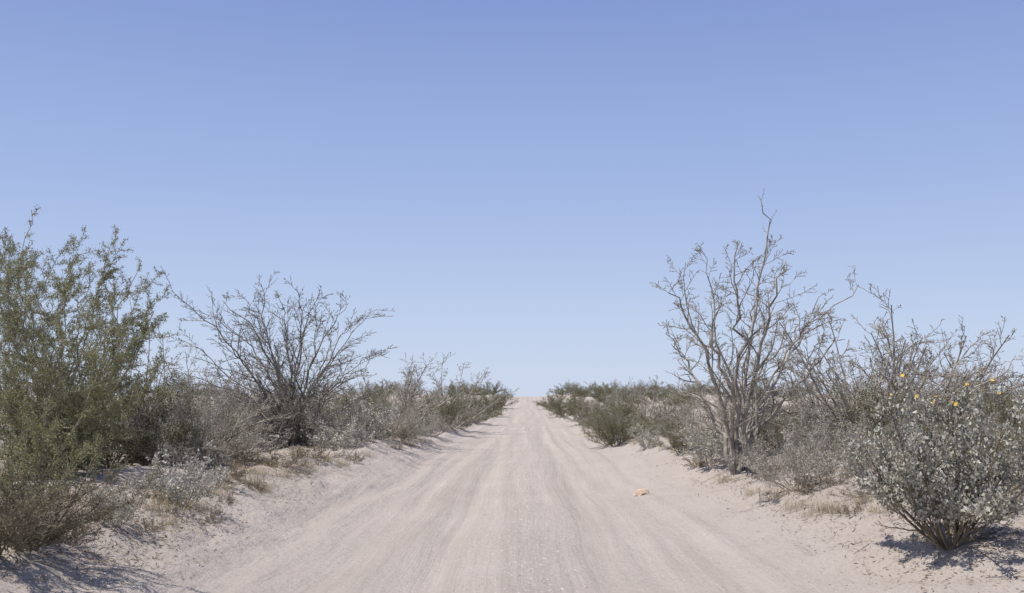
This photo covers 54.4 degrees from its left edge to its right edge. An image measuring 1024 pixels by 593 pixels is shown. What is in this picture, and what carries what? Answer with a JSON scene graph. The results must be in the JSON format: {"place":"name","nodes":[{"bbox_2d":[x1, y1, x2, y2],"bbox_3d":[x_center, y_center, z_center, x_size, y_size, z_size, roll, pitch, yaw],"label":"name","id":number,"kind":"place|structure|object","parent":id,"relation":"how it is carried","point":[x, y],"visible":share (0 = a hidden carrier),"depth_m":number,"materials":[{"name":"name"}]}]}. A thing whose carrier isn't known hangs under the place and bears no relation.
{"place":"outdoors","nodes":[
{"label":"outdoors","id":0,"kind":"place"},
{"bbox_2d":[193,396,824,592],"bbox_3d":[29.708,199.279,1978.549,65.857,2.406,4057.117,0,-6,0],"label":"road","id":1,"kind":"structure","parent":0,"point":[697,549],"depth_m":11.52,"materials":[{"name":"sand"}]},
{"bbox_2d":[0,393,1023,592],"bbox_3d":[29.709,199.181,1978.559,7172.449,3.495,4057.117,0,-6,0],"label":"ground","id":2,"kind":"structure","parent":0,"point":[822,569],"depth_m":10.17,"materials":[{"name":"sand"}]},
{"bbox_2d":[51,520,100,548],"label":"dead shrub","id":3,"kind":"object","parent":2,"relation":"on","point":[82,540],"visible":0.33,"depth_m":8.07,"materials":[{"name":"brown plant"}]},
{"bbox_2d":[0,395,167,556],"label":"olive bush","id":4,"kind":"object","parent":2,"relation":"on","point":[26,527],"visible":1,"depth_m":7.42,"materials":[{"name":"green plant"}]},
{"bbox_2d":[61,468,119,502],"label":"dead shrub","id":5,"kind":"object","parent":2,"relation":"on","point":[110,486],"visible":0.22,"depth_m":10.79,"materials":[{"name":"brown plant"}]},
{"bbox_2d":[0,206,181,480],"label":"olive shrub","id":6,"kind":"object","parent":2,"relation":"on","point":[49,374],"visible":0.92,"depth_m":13.07,"materials":[{"name":"green plant"}]},
{"bbox_2d":[20,357,209,467],"bbox_3d":[-6.365,1.835,15.768,2.611,1.964,3.341,4,-7,-34],"label":"green bush","id":7,"kind":"object","parent":2,"relation":"on","point":[109,458],"visible":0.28,"depth_m":15.35,"materials":[{"name":"green plant"}]},
{"bbox_2d":[85,476,148,530],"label":"silver shrub","id":8,"kind":"object","parent":2,"relation":"on","point":[120,521],"visible":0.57,"depth_m":9.01,"materials":[{"name":"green plant"}]},
{"bbox_2d":[120,469,153,487],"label":"grass tuft","id":9,"kind":"object","parent":2,"relation":"on","point":[134,478],"visible":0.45,"depth_m":11.94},
{"bbox_2d":[130,514,166,531],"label":"dead shrub","id":10,"kind":"object","parent":2,"relation":"on","point":[146,526],"visible":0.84,"depth_m":9.30,"materials":[{"name":"brown plant"}]},
{"bbox_2d":[113,392,212,467],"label":"dry shrub","id":11,"kind":"object","parent":2,"relation":"on","point":[144,450],"visible":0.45,"depth_m":15.50,"materials":[{"name":"grey plant"}]},
{"bbox_2d":[132,476,194,501],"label":"dead shrub","id":12,"kind":"object","parent":2,"relation":"on","point":[155,496],"visible":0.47,"depth_m":10.67,"materials":[{"name":"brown plant"}]},
{"bbox_2d":[127,485,202,517],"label":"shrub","id":13,"kind":"object","parent":2,"relation":"on","point":[164,504],"visible":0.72,"depth_m":10.23,"materials":[{"name":"plant"}]},
{"bbox_2d":[84,308,268,461],"bbox_3d":[-5.443,1.411,16.040,3.529,2.588,3.202,-5,-8,43],"label":"bare shrub","id":14,"kind":"object","parent":2,"relation":"on","point":[201,446],"visible":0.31,"depth_m":15.53,"materials":[{"name":"grey plant"}]},
{"bbox_2d":[136,440,228,506],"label":"silver shrub","id":15,"kind":"object","parent":2,"relation":"on","point":[163,480],"visible":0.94,"depth_m":10.70,"materials":[{"name":"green plant"}]},
{"bbox_2d":[122,370,257,452],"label":"green bush","id":16,"kind":"object","parent":2,"relation":"on","point":[198,406],"visible":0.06,"depth_m":20.92,"materials":[{"name":"green plant"}]},
{"bbox_2d":[134,403,249,468],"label":"dry shrub","id":17,"kind":"object","parent":2,"relation":"on","point":[178,457],"visible":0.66,"depth_m":15.36,"materials":[{"name":"grey plant"}]},
{"bbox_2d":[179,374,216,394],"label":"green bush","id":18,"kind":"object","parent":2,"relation":"on","point":[196,387],"visible":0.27,"depth_m":105.24,"materials":[{"name":"green plant"}]},
{"bbox_2d":[179,503,231,525],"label":"grass tuft","id":19,"kind":"object","parent":2,"relation":"on","point":[214,515],"visible":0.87,"depth_m":10.28,"materials":[{"name":"brown plant"}]},
{"bbox_2d":[177,462,245,489],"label":"dead shrub","id":20,"kind":"object","parent":2,"relation":"on","point":[230,478],"visible":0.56,"depth_m":12.59,"materials":[{"name":"brown plant"}]},
{"bbox_2d":[132,346,299,456],"bbox_3d":[-5.158,1.794,16.680,2.796,1.953,2.654,2,-6,-22],"label":"bare shrub","id":21,"kind":"object","parent":2,"relation":"on","point":[237,432],"visible":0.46,"depth_m":16.44,"materials":[{"name":"grey plant"}]},
{"bbox_2d":[171,372,270,448],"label":"dry shrub","id":22,"kind":"object","parent":2,"relation":"on","point":[200,391],"visible":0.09,"depth_m":21.45,"materials":[{"name":"grey plant"}]},
{"bbox_2d":[173,373,280,432],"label":"dry shrub","id":23,"kind":"object","parent":2,"relation":"on","point":[243,381],"visible":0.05,"depth_m":25.03,"materials":[{"name":"grey plant"}]},
{"bbox_2d":[206,455,255,480],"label":"dead shrub","id":24,"kind":"object","parent":2,"relation":"on","point":[243,471],"visible":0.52,"depth_m":13.54,"materials":[{"name":"brown plant"}]},
{"bbox_2d":[170,395,298,460],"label":"dry shrub","id":25,"kind":"object","parent":2,"relation":"on","point":[242,445],"visible":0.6,"depth_m":16.12,"materials":[{"name":"grey plant"}]},
{"bbox_2d":[180,360,305,417],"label":"bare shrub","id":26,"kind":"object","parent":2,"relation":"on","point":[207,367],"visible":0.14,"depth_m":34.02,"materials":[{"name":"grey plant"}]},
{"bbox_2d":[226,444,275,466],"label":"dead shrub","id":27,"kind":"object","parent":2,"relation":"on","point":[243,457],"visible":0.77,"depth_m":15.78,"materials":[{"name":"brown plant"}]},
{"bbox_2d":[235,469,266,486],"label":"grass tuft","id":28,"kind":"object","parent":2,"relation":"on","point":[252,480],"visible":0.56,"depth_m":13.47,"materials":[{"name":"plant"}]},
{"bbox_2d":[207,382,302,445],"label":"dry shrub","id":29,"kind":"object","parent":2,"relation":"on","point":[270,438],"visible":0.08,"depth_m":23.63,"materials":[{"name":"grey plant"}]},
{"bbox_2d":[157,265,395,448],"bbox_3d":[-5.605,1.459,23.574,5.981,4.250,5.237,0,-6,0],"label":"bare shrub","id":30,"kind":"object","parent":2,"relation":"on","point":[278,385],"visible":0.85,"depth_m":22.97,"materials":[{"name":"grey plant"}]},
{"bbox_2d":[259,445,315,468],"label":"dead shrub","id":31,"kind":"object","parent":2,"relation":"on","point":[299,455],"visible":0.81,"depth_m":16.23,"materials":[{"name":"brown plant"}]},
{"bbox_2d":[284,460,318,475],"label":"dead shrub","id":32,"kind":"object","parent":2,"relation":"on","point":[300,472],"visible":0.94,"depth_m":15.39,"materials":[{"name":"brown plant"}]},
{"bbox_2d":[259,387,348,437],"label":"dry shrub","id":33,"kind":"object","parent":2,"relation":"on","point":[309,414],"visible":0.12,"depth_m":23.82,"materials":[{"name":"grey plant"}]},
{"bbox_2d":[284,440,354,458],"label":"dead shrub","id":34,"kind":"object","parent":2,"relation":"on","point":[323,450],"visible":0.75,"depth_m":17.85,"materials":[{"name":"brown plant"}]},
{"bbox_2d":[295,390,371,444],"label":"dry shrub","id":35,"kind":"object","parent":2,"relation":"on","point":[344,424],"visible":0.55,"depth_m":22.49,"materials":[{"name":"grey plant"}]},
{"bbox_2d":[306,416,375,450],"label":"silver shrub","id":36,"kind":"object","parent":2,"relation":"on","point":[336,441],"visible":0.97,"depth_m":21.56,"materials":[{"name":"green plant"}]},
{"bbox_2d":[317,386,393,438],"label":"bush","id":37,"kind":"object","parent":2,"relation":"on","point":[373,400],"visible":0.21,"depth_m":26.14,"materials":[{"name":"green plant"}]},
{"bbox_2d":[322,381,394,421],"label":"green bush","id":38,"kind":"object","parent":2,"relation":"on","point":[343,398],"visible":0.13,"depth_m":39.27,"materials":[{"name":"green plant"}]},
{"bbox_2d":[330,382,387,431],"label":"dry shrub","id":39,"kind":"object","parent":2,"relation":"on","point":[367,430],"visible":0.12,"depth_m":27.28,"materials":[{"name":"grey plant"}]},
{"bbox_2d":[337,393,401,442],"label":"silver shrub","id":40,"kind":"object","parent":2,"relation":"on","point":[380,427],"visible":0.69,"depth_m":24.52,"materials":[{"name":"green plant"}]},
{"bbox_2d":[366,393,424,440],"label":"dry shrub","id":41,"kind":"object","parent":2,"relation":"on","point":[403,428],"visible":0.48,"depth_m":26.73,"materials":[{"name":"grey plant"}]},
{"bbox_2d":[326,353,467,433],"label":"bare shrub","id":42,"kind":"object","parent":2,"relation":"on","point":[410,397],"visible":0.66,"depth_m":29.60,"materials":[{"name":"grey plant"}]},
{"bbox_2d":[386,405,439,441],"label":"dry shrub","id":43,"kind":"object","parent":2,"relation":"on","point":[406,435],"visible":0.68,"depth_m":27.41,"materials":[{"name":"grey plant"}]},
{"bbox_2d":[392,403,438,438],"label":"silver shrub","id":44,"kind":"object","parent":2,"relation":"on","point":[421,435],"visible":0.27,"depth_m":30.71,"materials":[{"name":"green plant"}]},
{"bbox_2d":[408,400,463,435],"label":"dry shrub","id":45,"kind":"object","parent":2,"relation":"on","point":[439,421],"visible":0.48,"depth_m":33.52,"materials":[{"name":"grey plant"}]},
{"bbox_2d":[410,387,479,428],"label":"green bush","id":46,"kind":"object","parent":2,"relation":"on","point":[444,410],"visible":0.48,"depth_m":38.63,"materials":[{"name":"green plant"}]},
{"bbox_2d":[389,352,517,428],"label":"bare shrub","id":47,"kind":"object","parent":2,"relation":"on","point":[462,409],"visible":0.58,"depth_m":42.46,"materials":[{"name":"grey plant"}]},
{"bbox_2d":[452,398,487,428],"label":"dry shrub","id":48,"kind":"object","parent":2,"relation":"on","point":[468,424],"visible":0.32,"depth_m":43.74,"materials":[{"name":"grey plant"}]},
{"bbox_2d":[450,381,492,395],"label":"green bush","id":49,"kind":"object","parent":2,"relation":"on","point":[485,391],"visible":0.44,"depth_m":103.50,"materials":[{"name":"green plant"}]},
{"bbox_2d":[451,388,506,422],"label":"green bush","id":50,"kind":"object","parent":2,"relation":"on","point":[489,411],"visible":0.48,"depth_m":52.33,"materials":[{"name":"green plant"}]},
{"bbox_2d":[468,390,506,415],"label":"green bush","id":51,"kind":"object","parent":2,"relation":"on","point":[501,404],"visible":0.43,"depth_m":63.40,"materials":[{"name":"green plant"}]},
{"bbox_2d":[474,379,503,394],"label":"green bush","id":52,"kind":"object","parent":2,"relation":"on","point":[495,388],"visible":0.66,"depth_m":111.19,"materials":[{"name":"green plant"}]},
{"bbox_2d":[479,387,519,406],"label":"green bush","id":53,"kind":"object","parent":2,"relation":"on","point":[497,396],"visible":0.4,"depth_m":77.66,"materials":[{"name":"green plant"}]},
{"bbox_2d":[0,448,1022,579],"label":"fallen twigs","id":54,"kind":"object","parent":2,"relation":"on","point":[341,471],"visible":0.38,"depth_m":9.19,"materials":[{"name":"wood"}]},
{"bbox_2d":[39,424,998,591],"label":"pebbles","id":55,"kind":"object","parent":2,"relation":"on","point":[509,531],"visible":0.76,"depth_m":11.38,"materials":[{"name":"stone"}]},
{"bbox_2d":[535,389,567,408],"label":"green bush","id":56,"kind":"object","parent":2,"relation":"on","point":[545,403],"visible":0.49,"depth_m":75.81,"materials":[{"name":"green plant"}]},
{"bbox_2d":[549,381,580,394],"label":"green bush","id":57,"kind":"object","parent":2,"relation":"on","point":[563,387],"visible":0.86,"depth_m":111.17,"materials":[{"name":"green plant"}]},
{"bbox_2d":[541,392,589,416],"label":"green bush","id":58,"kind":"object","parent":2,"relation":"on","point":[553,405],"visible":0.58,"depth_m":62.51,"materials":[{"name":"green plant"}]},
{"bbox_2d":[554,391,604,423],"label":"green bush","id":59,"kind":"object","parent":2,"relation":"on","point":[572,403],"visible":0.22,"depth_m":49.92,"materials":[{"name":"green plant"}]},
{"bbox_2d":[566,383,594,397],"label":"green bush","id":60,"kind":"object","parent":2,"relation":"on","point":[582,391],"visible":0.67,"depth_m":93.37,"materials":[{"name":"green plant"}]},
{"bbox_2d":[563,400,611,431],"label":"dry shrub","id":61,"kind":"object","parent":2,"relation":"on","point":[584,418],"visible":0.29,"depth_m":40.48,"materials":[{"name":"grey plant"}]},
{"bbox_2d":[570,391,629,422],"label":"green bush","id":62,"kind":"object","parent":2,"relation":"on","point":[576,409],"visible":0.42,"depth_m":47.29,"materials":[{"name":"green plant"}]},
{"bbox_2d":[586,381,615,395],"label":"green bush","id":63,"kind":"object","parent":2,"relation":"on","point":[596,388],"visible":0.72,"depth_m":103.36,"materials":[{"name":"green plant"}]},
{"bbox_2d":[589,388,618,401],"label":"green bush","id":64,"kind":"object","parent":2,"relation":"on","point":[596,396],"visible":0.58,"depth_m":75.64,"materials":[{"name":"green plant"}]},
{"bbox_2d":[579,404,644,445],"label":"green bush","id":65,"kind":"object","parent":2,"relation":"on","point":[609,439],"visible":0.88,"depth_m":29.36,"materials":[{"name":"green plant"}]},
{"bbox_2d":[585,393,646,428],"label":"green bush","id":66,"kind":"object","parent":2,"relation":"on","point":[626,412],"visible":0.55,"depth_m":37.57,"materials":[{"name":"green plant"}]},
{"bbox_2d":[608,384,649,401],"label":"green bush","id":67,"kind":"object","parent":2,"relation":"on","point":[622,392],"visible":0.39,"depth_m":79.56,"materials":[{"name":"green plant"}]},
{"bbox_2d":[605,407,653,433],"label":"dry shrub","id":68,"kind":"object","parent":2,"relation":"on","point":[618,423],"visible":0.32,"depth_m":30.17,"materials":[{"name":"grey plant"}]},
{"bbox_2d":[576,375,699,424],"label":"bush","id":69,"kind":"object","parent":2,"relation":"on","point":[649,404],"visible":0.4,"depth_m":40.28,"materials":[{"name":"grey plant"}]},
{"bbox_2d":[612,377,664,396],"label":"bare shrub","id":70,"kind":"object","parent":2,"relation":"on","point":[641,392],"visible":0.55,"depth_m":91.26,"materials":[{"name":"grey plant"}]},
{"bbox_2d":[629,421,663,448],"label":"silver shrub","id":71,"kind":"object","parent":2,"relation":"on","point":[646,437],"visible":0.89,"depth_m":25.87,"materials":[{"name":"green plant"}]},
{"bbox_2d":[628,390,702,434],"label":"bush","id":72,"kind":"object","parent":2,"relation":"on","point":[642,419],"visible":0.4,"depth_m":28.89,"materials":[{"name":"green plant"}]},
{"bbox_2d":[647,417,705,453],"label":"green bush","id":73,"kind":"object","parent":2,"relation":"on","point":[677,445],"visible":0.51,"depth_m":21.75,"materials":[{"name":"green plant"}]},
{"bbox_2d":[649,400,711,442],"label":"dry shrub","id":74,"kind":"object","parent":2,"relation":"on","point":[682,418],"visible":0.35,"depth_m":24.34,"materials":[{"name":"grey plant"}]},
{"bbox_2d":[658,385,707,405],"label":"green bush","id":75,"kind":"object","parent":2,"relation":"on","point":[682,401],"visible":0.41,"depth_m":71.31,"materials":[{"name":"green plant"}]},
{"bbox_2d":[637,380,754,432],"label":"bare shrub","id":76,"kind":"object","parent":2,"relation":"on","point":[678,405],"visible":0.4,"depth_m":28.07,"materials":[{"name":"grey plant"}]},
{"bbox_2d":[666,400,739,448],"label":"dry shrub","id":77,"kind":"object","parent":2,"relation":"on","point":[683,435],"visible":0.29,"depth_m":21.26,"materials":[{"name":"grey plant"}]},
{"bbox_2d":[679,419,740,467],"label":"silver shrub","id":78,"kind":"object","parent":2,"relation":"on","point":[700,455],"visible":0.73,"depth_m":17.66,"materials":[{"name":"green plant"}]},
{"bbox_2d":[695,419,786,455],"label":"dry shrub","id":79,"kind":"object","parent":2,"relation":"on","point":[761,444],"visible":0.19,"depth_m":19.46,"materials":[{"name":"grey plant"}]},
{"bbox_2d":[649,190,858,474],"bbox_3d":[3.955,0.580,16.780,3.171,4.835,5.107,-3,-6,26],"label":"bare tree","id":80,"kind":"object","parent":2,"relation":"on","point":[730,434],"visible":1,"depth_m":16.25,"materials":[{"name":"grey plant"}]},
{"bbox_2d":[716,397,821,455],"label":"green bush","id":81,"kind":"object","parent":2,"relation":"on","point":[764,432],"visible":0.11,"depth_m":19.78,"materials":[{"name":"green plant"}]},
{"bbox_2d":[733,414,808,470],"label":"dry shrub","id":82,"kind":"object","parent":2,"relation":"on","point":[770,451],"visible":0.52,"depth_m":15.79,"materials":[{"name":"grey plant"}]},
{"bbox_2d":[714,410,856,492],"bbox_3d":[3.783,2.061,13.251,1.747,1.105,1.768,-3,-6,27],"label":"dry shrub","id":83,"kind":"object","parent":2,"relation":"on","point":[797,471],"visible":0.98,"depth_m":12.98,"materials":[{"name":"grey plant"}]},
{"bbox_2d":[779,496,820,510],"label":"grass tuft","id":84,"kind":"object","parent":2,"relation":"on","point":[790,507],"visible":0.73,"depth_m":11.73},
{"bbox_2d":[726,350,900,442],"bbox_3d":[6.389,2.031,20.500,3.770,2.073,3.421,3,-6,-25],"label":"bare shrub","id":85,"kind":"object","parent":2,"relation":"on","point":[809,397],"visible":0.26,"depth_m":19.75,"materials":[{"name":"grey plant"}]},
{"bbox_2d":[786,473,848,495],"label":"dead shrub","id":86,"kind":"object","parent":2,"relation":"on","point":[808,486],"visible":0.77,"depth_m":12.54,"materials":[{"name":"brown plant"}]},
{"bbox_2d":[802,497,842,511],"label":"grass tuft","id":87,"kind":"object","parent":2,"relation":"on","point":[823,505],"visible":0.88,"depth_m":11.26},
{"bbox_2d":[760,392,888,461],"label":"dry shrub","id":88,"kind":"object","parent":2,"relation":"on","point":[804,413],"visible":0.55,"depth_m":16.25,"materials":[{"name":"grey plant"}]},
{"bbox_2d":[775,413,897,478],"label":"dry shrub","id":89,"kind":"object","parent":2,"relation":"on","point":[863,430],"visible":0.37,"depth_m":13.95,"materials":[{"name":"grey plant"}]},
{"bbox_2d":[830,498,862,515],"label":"dead shrub","id":90,"kind":"object","parent":2,"relation":"on","point":[856,508],"visible":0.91,"depth_m":10.86,"materials":[{"name":"brown plant"}]},
{"bbox_2d":[826,473,890,500],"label":"dead shrub","id":91,"kind":"object","parent":2,"relation":"on","point":[845,494],"visible":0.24,"depth_m":11.41,"materials":[{"name":"brown plant"}]},
{"bbox_2d":[790,369,931,453],"bbox_3d":[6.645,2.256,19.099,2.525,1.726,3.230,-3,-6,26],"label":"green bush","id":92,"kind":"object","parent":2,"relation":"on","point":[873,397],"visible":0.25,"depth_m":18.78,"materials":[{"name":"green plant"}]},
{"bbox_2d":[703,283,1022,448],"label":"bare shrub","id":93,"kind":"object","parent":2,"relation":"on","point":[845,388],"visible":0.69,"depth_m":18.70,"materials":[{"name":"grey plant"}]},
{"bbox_2d":[853,498,906,514],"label":"grass tuft","id":94,"kind":"object","parent":2,"relation":"on","point":[878,509],"visible":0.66,"depth_m":10.41,"materials":[{"name":"plant"}]},
{"bbox_2d":[762,319,1013,417],"bbox_3d":[9.746,2.300,27.044,5.383,3.106,6.394,2,-6,-21],"label":"bare shrub","id":95,"kind":"object","parent":2,"relation":"on","point":[912,363],"visible":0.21,"depth_m":26.40,"materials":[{"name":"grey plant"}]},
{"bbox_2d":[762,311,1023,431],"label":"bare shrub","id":96,"kind":"object","parent":2,"relation":"on","point":[981,376],"visible":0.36,"depth_m":22.36,"materials":[{"name":"grey plant"}]},
{"bbox_2d":[846,396,944,462],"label":"dry shrub","id":97,"kind":"object","parent":2,"relation":"on","point":[898,427],"visible":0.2,"depth_m":16.21,"materials":[{"name":"grey plant"}]},
{"bbox_2d":[836,376,974,437],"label":"green bush","id":98,"kind":"object","parent":2,"relation":"on","point":[898,399],"visible":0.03,"depth_m":22.36,"materials":[{"name":"green plant"}]},
{"bbox_2d":[833,373,1023,550],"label":"silver bush","id":99,"kind":"object","parent":2,"relation":"on","point":[955,497],"visible":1,"depth_m":8.26,"materials":[{"name":"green plant"}]},
{"bbox_2d":[885,393,1011,451],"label":"dry shrub","id":100,"kind":"object","parent":2,"relation":"on","point":[993,421],"visible":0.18,"depth_m":17.35,"materials":[{"name":"grey plant"}]},
{"bbox_2d":[904,331,1023,438],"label":"bare shrub","id":101,"kind":"object","parent":2,"relation":"on","point":[958,370],"visible":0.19,"depth_m":22.50,"materials":[{"name":"grey plant"}]},
{"bbox_2d":[918,335,1022,432],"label":"bare shrub","id":102,"kind":"object","parent":2,"relation":"on","point":[965,365],"visible":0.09,"depth_m":25.68,"materials":[{"name":"grey plant"}]},
{"bbox_2d":[929,378,1023,449],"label":"green bush","id":103,"kind":"object","parent":2,"relation":"on","point":[999,408],"visible":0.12,"depth_m":20.01,"materials":[{"name":"green plant"}]},
{"bbox_2d":[933,403,1023,475],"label":"green bush","id":104,"kind":"object","parent":2,"relation":"on","point":[1005,447],"visible":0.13,"depth_m":13.85,"materials":[{"name":"green plant"}]},
{"bbox_2d":[976,433,1022,494],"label":"dry shrub","id":105,"kind":"object","parent":2,"relation":"on","point":[994,470],"visible":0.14,"depth_m":11.53,"materials":[{"name":"grey plant"}]},
{"bbox_2d":[0,0,1023,396],"label":"sky","id":106,"kind":"structure","parent":0,"point":[510,180],"materials":[{"name":"blue"}]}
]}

